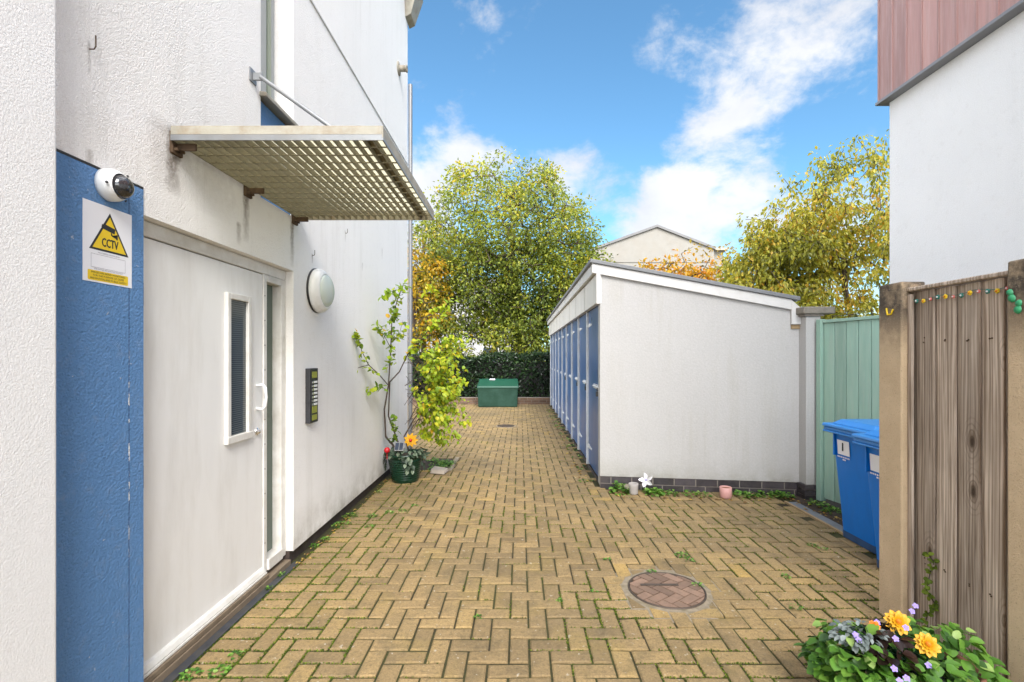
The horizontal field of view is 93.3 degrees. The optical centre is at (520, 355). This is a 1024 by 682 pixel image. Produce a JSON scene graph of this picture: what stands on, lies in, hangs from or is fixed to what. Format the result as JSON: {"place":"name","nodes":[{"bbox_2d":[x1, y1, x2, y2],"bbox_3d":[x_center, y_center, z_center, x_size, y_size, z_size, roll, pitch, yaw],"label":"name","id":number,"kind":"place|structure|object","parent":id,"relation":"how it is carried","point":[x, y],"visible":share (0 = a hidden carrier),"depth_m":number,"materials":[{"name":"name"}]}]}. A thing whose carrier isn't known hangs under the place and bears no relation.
{"place":"outdoors","nodes":[
{"label":"outdoors","id":0,"kind":"place"},
{"bbox_2d":[176,404,894,681],"bbox_3d":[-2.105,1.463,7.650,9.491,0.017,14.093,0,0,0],"label":"paving","id":1,"kind":"structure","parent":0,"point":[415,666],"depth_m":3.13,"materials":[{"name":"beige brick"}]},
{"bbox_2d":[162,561,300,681],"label":"drain channel","id":2,"kind":"object","parent":1,"relation":"on","point":[174,675],"visible":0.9,"depth_m":2.57,"materials":[{"name":"grey metal"}]},
{"bbox_2d":[387,449,423,483],"bbox_3d":[-1.345,1.292,5.660,0.428,0.335,0.428,0,0,0],"label":"planter tub","id":3,"kind":"object","parent":1,"relation":"on","point":[397,472],"visible":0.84,"depth_m":5.52,"materials":[{"name":"green plastic"}]},
{"bbox_2d":[384,447,389,452],"bbox_3d":[-1.509,1.102,5.480,0.067,0.136,0.067,0,0,0],"label":"ball ornament","id":4,"kind":"object","parent":3,"relation":"in","point":[386,449],"visible":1,"depth_m":5.46,"materials":[{"name":"red plastic"}]},
{"bbox_2d":[394,442,403,459],"bbox_3d":[-1.365,1.074,5.455,0.104,0.193,0.065,0,0,0],"label":"solar light","id":5,"kind":"object","parent":3,"relation":"in","point":[399,446],"visible":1,"depth_m":5.45,"materials":[{"name":"black plastic"}]},
{"bbox_2d":[383,446,429,474],"bbox_3d":[-1.324,1.200,5.616,0.546,0.288,0.441,0,0,0],"label":"trailing plant","id":6,"kind":"object","parent":3,"relation":"in","point":[414,454],"visible":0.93,"depth_m":5.49,"materials":[{"name":"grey plant"}]},
{"bbox_2d":[404,433,417,450],"bbox_3d":[-1.238,1.015,5.473,0.158,0.290,0.056,0,0,11],"label":"flower ornament","id":7,"kind":"object","parent":3,"relation":"in","point":[411,439],"visible":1,"depth_m":5.47,"materials":[{"name":"yellow plastic"}]},
{"bbox_2d":[352,279,476,454],"bbox_3d":[-1.101,0.165,5.291,1.015,2.006,1.592,0,0,10],"label":"birch sapling","id":8,"kind":"object","parent":3,"relation":"in","point":[438,393],"visible":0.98,"depth_m":5.47,"materials":[{"name":"green plant"}]},
{"bbox_2d":[420,459,452,469],"bbox_3d":[-1.170,1.464,6.550,0.500,0.001,0.700,0,0,0],"label":"planting bed","id":9,"kind":"object","parent":1,"relation":"on","point":[426,462],"depth_m":6.58,"materials":[{"name":"soil"}]},
{"bbox_2d":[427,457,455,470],"bbox_3d":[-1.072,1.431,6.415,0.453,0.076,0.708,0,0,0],"label":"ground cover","id":10,"kind":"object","parent":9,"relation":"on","point":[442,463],"visible":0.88,"depth_m":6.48,"materials":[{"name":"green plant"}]},
{"bbox_2d":[430,466,448,473],"bbox_3d":[-1.015,1.427,6.055,0.216,0.061,0.189,0,0,15],"label":"stone slab","id":11,"kind":"object","parent":1,"relation":"on","point":[438,470],"depth_m":5.99,"materials":[{"name":"beige stone"}]},
{"bbox_2d":[448,457,458,470],"bbox_3d":[-0.897,1.464,6.535,0.055,0.032,0.770,0,0,0],"label":"bed edging","id":12,"kind":"object","parent":1,"relation":"on","point":[456,459],"visible":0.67,"depth_m":6.45,"materials":[{"name":"stone"}]},
{"bbox_2d":[412,397,549,404],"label":"brick wall","id":13,"kind":"structure","parent":1,"relation":"on","point":[526,400],"depth_m":14.64,"materials":[{"name":"brick"}]},
{"bbox_2d":[477,379,518,406],"bbox_3d":[-0.640,1.065,14.098,1.194,0.789,0.670,0,0,0],"label":"grit bin","id":14,"kind":"object","parent":1,"relation":"on","point":[497,392],"visible":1,"depth_m":13.79,"materials":[{"name":"green plastic"}]},
{"bbox_2d":[493,424,517,427],"bbox_3d":[-0.300,1.465,10.099,0.620,0.030,0.625,0,0,0],"label":"manhole cover","id":15,"kind":"object","parent":1,"relation":"on","point":[505,425],"visible":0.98,"depth_m":10.03,"materials":[{"name":"metal"}]},
{"bbox_2d":[179,409,841,681],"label":"weeds","id":16,"kind":"object","parent":1,"relation":"on","point":[229,667],"visible":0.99,"depth_m":4.20,"materials":[{"name":"green plant"}]},
{"bbox_2d":[173,437,919,681],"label":"moss","id":17,"kind":"object","parent":1,"relation":"on","point":[349,648],"visible":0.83,"depth_m":2.94,"materials":[{"name":"green plant"}]},
{"bbox_2d":[293,407,840,567],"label":"fallen leaves","id":18,"kind":"object","parent":1,"relation":"on","point":[584,484],"visible":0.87,"depth_m":4.89,"materials":[{"name":"plant"}]},
{"bbox_2d":[609,480,629,494],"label":"weed clump","id":19,"kind":"object","parent":1,"relation":"on","point":[622,488],"visible":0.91,"depth_m":5.14,"materials":[{"name":"green plant"}]},
{"bbox_2d":[629,482,638,494],"bbox_3d":[1.200,1.403,5.120,0.104,0.113,0.104,0,0,0],"label":"plant pot","id":20,"kind":"object","parent":1,"relation":"on","point":[633,488],"visible":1,"depth_m":5.08,"materials":[{"name":"grey ceramic"}]},
{"bbox_2d":[638,473,651,487],"bbox_3d":[1.327,1.348,5.134,0.152,0.226,0.059,0,0,0],"label":"pinwheel","id":21,"kind":"object","parent":1,"relation":"on","point":[645,481],"visible":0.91,"depth_m":5.12,"materials":[{"name":"white plastic"}]},
{"bbox_2d":[644,487,664,496],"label":"weed clump","id":22,"kind":"object","parent":1,"relation":"on","point":[659,491],"visible":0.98,"depth_m":5.07,"materials":[{"name":"green plant"}]},
{"bbox_2d":[615,565,730,623],"bbox_3d":[0.914,1.465,3.021,0.735,0.030,0.736,0,0,0],"label":"manhole cover","id":23,"kind":"object","parent":1,"relation":"on","point":[672,590],"visible":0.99,"depth_m":2.97,"materials":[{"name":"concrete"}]},
{"bbox_2d":[546,259,800,494],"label":"bicycle store","id":24,"kind":"structure","parent":1,"relation":"on","point":[666,381],"depth_m":5.23,"materials":[{"name":"white paint"}]},
{"bbox_2d":[551,336,551,404],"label":"door","id":25,"kind":"structure","parent":24,"relation":"in","point":[551,336],"depth_m":13.97,"materials":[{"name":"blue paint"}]},
{"bbox_2d":[553,334,554,408],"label":"door","id":26,"kind":"structure","parent":24,"relation":"in","point":[554,334],"depth_m":12.75,"materials":[{"name":"blue paint"}]},
{"bbox_2d":[556,332,557,413],"bbox_3d":[0.912,0.411,11.700,0.066,1.988,0.962,0,0,0],"label":"door","id":27,"kind":"structure","parent":24,"relation":"in","point":[557,332],"depth_m":11.72,"materials":[{"name":"blue paint"}]},
{"bbox_2d":[559,330,560,417],"bbox_3d":[0.912,0.411,10.738,0.066,1.988,0.962,0,0,0],"label":"door","id":28,"kind":"structure","parent":24,"relation":"in","point":[560,330],"depth_m":10.85,"materials":[{"name":"blue paint"}]},
{"bbox_2d":[562,327,565,425],"bbox_3d":[0.905,0.411,9.776,0.080,1.988,0.962,0,0,0],"label":"door","id":29,"kind":"structure","parent":24,"relation":"in","point":[564,329],"depth_m":9.87,"materials":[{"name":"blue paint"}]},
{"bbox_2d":[567,324,570,433],"bbox_3d":[0.912,0.411,8.814,0.066,1.988,0.962,0,0,0],"label":"door","id":30,"kind":"structure","parent":24,"relation":"in","point":[569,326],"depth_m":8.87,"materials":[{"name":"blue paint"}]},
{"bbox_2d":[572,319,577,444],"bbox_3d":[0.905,0.411,7.852,0.080,1.988,0.962,0,0,0],"label":"door","id":31,"kind":"structure","parent":24,"relation":"in","point":[575,324],"depth_m":7.91,"materials":[{"name":"blue paint"}]},
{"bbox_2d":[579,314,585,456],"bbox_3d":[0.905,0.411,6.890,0.080,1.988,0.962,0,0,0],"label":"door","id":32,"kind":"structure","parent":24,"relation":"in","point":[582,329],"depth_m":6.91,"materials":[{"name":"blue paint"}]},
{"bbox_2d":[588,306,597,475],"bbox_3d":[0.905,0.411,5.928,0.080,1.988,0.962,0,0,0],"label":"door","id":33,"kind":"structure","parent":24,"relation":"in","point":[593,314],"depth_m":5.97,"materials":[{"name":"blue paint"}]},
{"bbox_2d":[719,485,731,498],"bbox_3d":[2.117,1.404,4.980,0.120,0.112,0.120,0,0,0],"label":"plant pot","id":34,"kind":"object","parent":1,"relation":"on","point":[725,492],"visible":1,"depth_m":4.94,"materials":[{"name":"pink ceramic"}]},
{"bbox_2d":[784,501,842,534],"bbox_3d":[2.651,1.469,4.070,0.023,0.042,1.540,0,0,0],"label":"edging lip","id":35,"kind":"object","parent":1,"relation":"on","point":[816,518],"visible":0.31,"depth_m":4.33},
{"bbox_2d":[879,282,924,615],"bbox_3d":[2.120,0.544,2.688,0.130,1.892,0.167,0,0,0],"label":"concrete post","id":36,"kind":"object","parent":1,"relation":"on","point":[893,461],"visible":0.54,"depth_m":2.66,"materials":[{"name":"beige concrete"}]},
{"bbox_2d":[893,652,986,681],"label":"flower tub","id":37,"kind":"object","parent":1,"relation":"on","point":[961,668],"visible":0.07,"depth_m":1.95,"materials":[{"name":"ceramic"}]},
{"bbox_2d":[868,620,880,629],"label":"yellow flower","id":38,"kind":"object","parent":37,"relation":"in","point":[873,622],"visible":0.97,"depth_m":1.98,"materials":[{"name":"orange plant"}]},
{"bbox_2d":[828,618,946,681],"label":"silver leaved plant","id":39,"kind":"object","parent":37,"relation":"in","point":[867,639],"visible":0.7,"depth_m":1.97,"materials":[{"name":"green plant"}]},
{"bbox_2d":[883,610,911,634],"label":"yellow flower","id":40,"kind":"object","parent":37,"relation":"in","point":[897,620],"visible":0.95,"depth_m":1.97,"materials":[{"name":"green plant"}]},
{"bbox_2d":[793,603,1012,681],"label":"bellflower plant","id":41,"kind":"object","parent":37,"relation":"in","point":[827,659],"visible":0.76,"depth_m":1.94,"materials":[{"name":"green plant"}]},
{"bbox_2d":[863,618,945,678],"bbox_3d":[1.575,1.196,1.945,0.372,0.206,0.249,0,0,0],"label":"dark leaved plant","id":42,"kind":"object","parent":37,"relation":"in","point":[901,645],"visible":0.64,"depth_m":1.91,"materials":[{"name":"brown plant"}]},
{"bbox_2d":[914,632,941,661],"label":"yellow flower","id":43,"kind":"object","parent":37,"relation":"in","point":[928,645],"visible":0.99,"depth_m":1.89,"materials":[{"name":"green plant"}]},
{"bbox_2d":[907,271,1007,678],"bbox_3d":[2.131,0.537,2.299,0.098,1.806,0.638,0,0,0],"label":"timber fence","id":44,"kind":"object","parent":1,"relation":"on","point":[957,436],"visible":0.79,"depth_m":2.31,"materials":[{"name":"wood"}]},
{"bbox_2d":[919,552,939,629],"bbox_3d":[2.081,1.212,2.458,0.075,0.434,0.064,0,0,0],"label":"climbing stem","id":45,"kind":"object","parent":44,"relation":"attached to","point":[934,606],"visible":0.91,"depth_m":2.46,"materials":[{"name":"green plant"}]},
{"bbox_2d":[913,286,1007,302],"bbox_3d":[2.088,-0.290,2.325,0.015,0.034,0.550,0,0,0],"label":"bead garland","id":46,"kind":"object","parent":44,"relation":"attached to","point":[987,291],"visible":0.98,"depth_m":2.28,"materials":[{"name":"multicoloured plastic"}]},
{"bbox_2d":[1008,259,1023,681],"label":"concrete post","id":47,"kind":"object","parent":1,"relation":"on","point":[1016,485],"visible":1,"depth_m":2.00,"materials":[{"name":"beige concrete"}]},
{"bbox_2d":[1006,289,1015,302],"bbox_3d":[2.038,-0.251,2.010,0.010,0.058,0.034,0,0,0],"label":"clog ornament","id":48,"kind":"object","parent":47,"relation":"hanging from","point":[1011,296],"visible":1,"depth_m":2.00,"materials":[{"name":"green plastic"}]},
{"bbox_2d":[1013,299,1021,313],"bbox_3d":[2.038,-0.202,1.982,0.010,0.059,0.030,0,0,0],"label":"clog ornament","id":49,"kind":"object","parent":47,"relation":"hanging from","point":[1017,309],"visible":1,"depth_m":1.98,"materials":[{"name":"green plastic"}]},
{"bbox_2d":[408,0,889,347],"label":"sky","id":50,"kind":"structure","parent":0,"point":[680,116],"materials":[{"name":"blue"}]},
{"bbox_2d":[786,495,842,525],"bbox_3d":[3.005,1.464,3.600,0.490,0.001,3.200,0,0,0],"label":"earth strip","id":51,"kind":"object","parent":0,"point":[833,514],"depth_m":4.69,"materials":[{"name":"soil"}]},
{"bbox_2d":[796,307,834,499],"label":"gate pier","id":52,"kind":"structure","parent":51,"relation":"on","point":[806,483],"depth_m":4.95,"materials":[{"name":"white paint"}]},
{"bbox_2d":[816,315,878,503],"bbox_3d":[3.126,0.545,4.557,0.070,1.830,0.750,0,0,-13],"label":"fence","id":53,"kind":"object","parent":51,"relation":"on","point":[847,369],"depth_m":4.68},
{"bbox_2d":[822,419,878,553],"bbox_3d":[2.842,0.985,3.730,0.692,0.946,0.548,0,0,0],"label":"wheelie bin","id":54,"kind":"object","parent":51,"relation":"on","point":[856,506],"visible":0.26,"depth_m":3.74,"materials":[{"name":"blue plastic"}]},
{"bbox_2d":[851,430,878,567],"bbox_3d":[2.692,0.985,3.158,0.692,0.946,0.548,0,0,2],"label":"wheelie bin","id":55,"kind":"object","parent":51,"relation":"on","point":[869,440],"visible":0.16,"depth_m":3.32,"materials":[{"name":"blue plastic"}]},
{"bbox_2d":[875,0,1023,284],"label":"neighbouring house","id":56,"kind":"structure","parent":0,"point":[951,83],"depth_m":3.61,"materials":[{"name":"white plaster"},{"name":"red corrugated metal"},{"name":"grey metal trim"}]},
{"label":"ground","id":57,"kind":"structure","parent":0,"visible":0},
{"bbox_2d":[0,0,422,681],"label":"apartment building","id":58,"kind":"structure","parent":57,"relation":"on","point":[180,480],"depth_m":2.29,"materials":[{"name":"paint"}]},
{"bbox_2d":[89,35,96,49],"bbox_3d":[-1.592,-1.164,1.795,0.036,0.052,0.005,0,0,0],"label":"wall hook","id":59,"kind":"object","parent":58,"relation":"attached to","point":[94,48],"depth_m":1.79,"materials":[{"name":"metal"}]},
{"bbox_2d":[82,198,131,287],"bbox_3d":[-1.594,-0.427,1.873,0.003,0.299,0.222,0,0,0],"label":"cctv warning sign","id":60,"kind":"object","parent":58,"relation":"attached to","point":[106,245],"visible":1,"depth_m":1.86,"materials":[{"name":"plastic"}]},
{"bbox_2d":[94,168,134,201],"bbox_3d":[-1.554,-0.660,1.867,0.093,0.124,0.126,0,0,0],"label":"dome camera","id":61,"kind":"object","parent":58,"relation":"attached to","point":[112,185],"visible":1,"depth_m":1.84,"materials":[{"name":"white plastic"}]},
{"bbox_2d":[144,237,267,673],"bbox_3d":[-1.646,0.430,2.594,0.108,1.910,1.037,0,0,0],"label":"door","id":62,"kind":"structure","parent":58,"relation":"in","point":[203,384],"depth_m":2.49,"materials":[{"name":"white paint"}]},
{"bbox_2d":[259,0,298,125],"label":"window","id":63,"kind":"structure","parent":58,"relation":"in","point":[266,93],"depth_m":3.28,"materials":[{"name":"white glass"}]},
{"bbox_2d":[169,66,433,225],"bbox_3d":[-1.113,-1.320,2.842,0.984,0.780,1.298,0,0,0],"label":"entrance canopy","id":64,"kind":"object","parent":58,"relation":"attached to","point":[237,153],"visible":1,"depth_m":2.56,"materials":[{"name":"beige metal"}]},
{"bbox_2d":[305,368,317,423],"bbox_3d":[-1.581,0.299,3.672,0.046,0.412,0.145,0,0,0],"label":"door entry panel","id":65,"kind":"object","parent":58,"relation":"attached to","point":[311,395],"visible":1,"depth_m":3.62,"materials":[{"name":"grey metal"}]},
{"bbox_2d":[306,268,334,312],"bbox_3d":[-1.536,-0.510,3.785,0.125,0.346,0.346,0,0,0],"label":"bulkhead light","id":66,"kind":"object","parent":58,"relation":"attached to","point":[320,291],"visible":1,"depth_m":3.68,"materials":[{"name":"white plastic"}]},
{"bbox_2d":[412,238,455,360],"bbox_3d":[-3.650,-1.310,16.587,2.963,5.560,2.853,0,0,0],"label":"golden tree","id":67,"kind":"object","parent":57,"relation":"on","point":[418,284],"visible":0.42,"depth_m":16.41,"materials":[{"name":"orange plant"}]},
{"bbox_2d":[412,216,467,352],"bbox_3d":[-3.907,-2.167,19.578,3.745,7.254,3.529,0,0,0],"label":"olive tree","id":68,"kind":"object","parent":57,"relation":"on","point":[423,245],"visible":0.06,"depth_m":19.43,"materials":[{"name":"orange plant"}]},
{"bbox_2d":[416,278,521,355],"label":"white house","id":69,"kind":"structure","parent":57,"relation":"on","point":[477,347],"depth_m":31.00,"materials":[{"name":"white paint"}]},
{"bbox_2d":[482,346,498,353],"bbox_3d":[-1.900,-0.040,30.980,1.100,1.200,0.080,0,0,0],"label":"window","id":70,"kind":"structure","parent":69,"relation":"in","point":[483,349],"depth_m":30.94,"materials":[{"name":"white paint"}]},
{"bbox_2d":[412,349,549,396],"bbox_3d":[-2.187,0.611,15.482,7.778,1.725,1.445,0,0,0],"label":"laurel hedge","id":71,"kind":"object","parent":57,"relation":"on","point":[531,376],"visible":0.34,"depth_m":15.01,"materials":[{"name":"green plant"}]},
{"bbox_2d":[412,313,549,360],"bbox_3d":[-1.210,-0.027,16.899,6.659,2.975,1.987,0,0,0],"label":"understory bush","id":72,"kind":"object","parent":57,"relation":"on","point":[493,335],"visible":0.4,"depth_m":16.72,"materials":[{"name":"green plant"}]},
{"bbox_2d":[412,146,617,353],"bbox_3d":[-0.279,-3.108,18.353,7.816,9.188,6.566,0,0,0],"label":"broad tree","id":73,"kind":"object","parent":57,"relation":"on","point":[506,295],"visible":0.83,"depth_m":16.95,"materials":[{"name":"green plant"}]},
{"bbox_2d":[502,311,549,357],"bbox_3d":[0.242,-0.212,18.074,2.513,3.006,2.452,0,0,0],"label":"ivy","id":74,"kind":"object","parent":73,"relation":"attached to","point":[521,332],"visible":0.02,"depth_m":17.85,"materials":[{"name":"green plant"}]},
{"bbox_2d":[591,224,727,281],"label":"gabled house","id":75,"kind":"structure","parent":57,"relation":"on","point":[657,241],"depth_m":34.00,"materials":[{"name":"beige paint"}]},
{"bbox_2d":[635,239,737,282],"bbox_3d":[5.155,-1.090,14.865,4.085,5.120,2.438,0,0,0],"label":"amber shrub","id":76,"kind":"object","parent":57,"relation":"on","point":[696,272],"visible":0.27,"depth_m":14.63,"materials":[{"name":"orange plant"}]},
{"bbox_2d":[712,129,889,321],"bbox_3d":[6.832,-1.857,11.005,5.479,6.661,3.869,0,0,0],"label":"yellow green tree","id":77,"kind":"object","parent":57,"relation":"on","point":[782,253],"visible":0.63,"depth_m":10.26,"materials":[{"name":"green plant"}]},
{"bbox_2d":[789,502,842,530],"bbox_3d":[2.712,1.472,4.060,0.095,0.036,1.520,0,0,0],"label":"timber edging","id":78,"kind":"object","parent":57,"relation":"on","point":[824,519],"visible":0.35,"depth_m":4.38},
{"bbox_2d":[795,301,873,319],"bbox_3d":[5.190,0.244,8.143,3.349,2.445,2.498,0,0,0],"label":"bush","id":79,"kind":"object","parent":57,"relation":"on","point":[842,315],"depth_m":8.18,"materials":[{"name":"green plant"}]}
]}

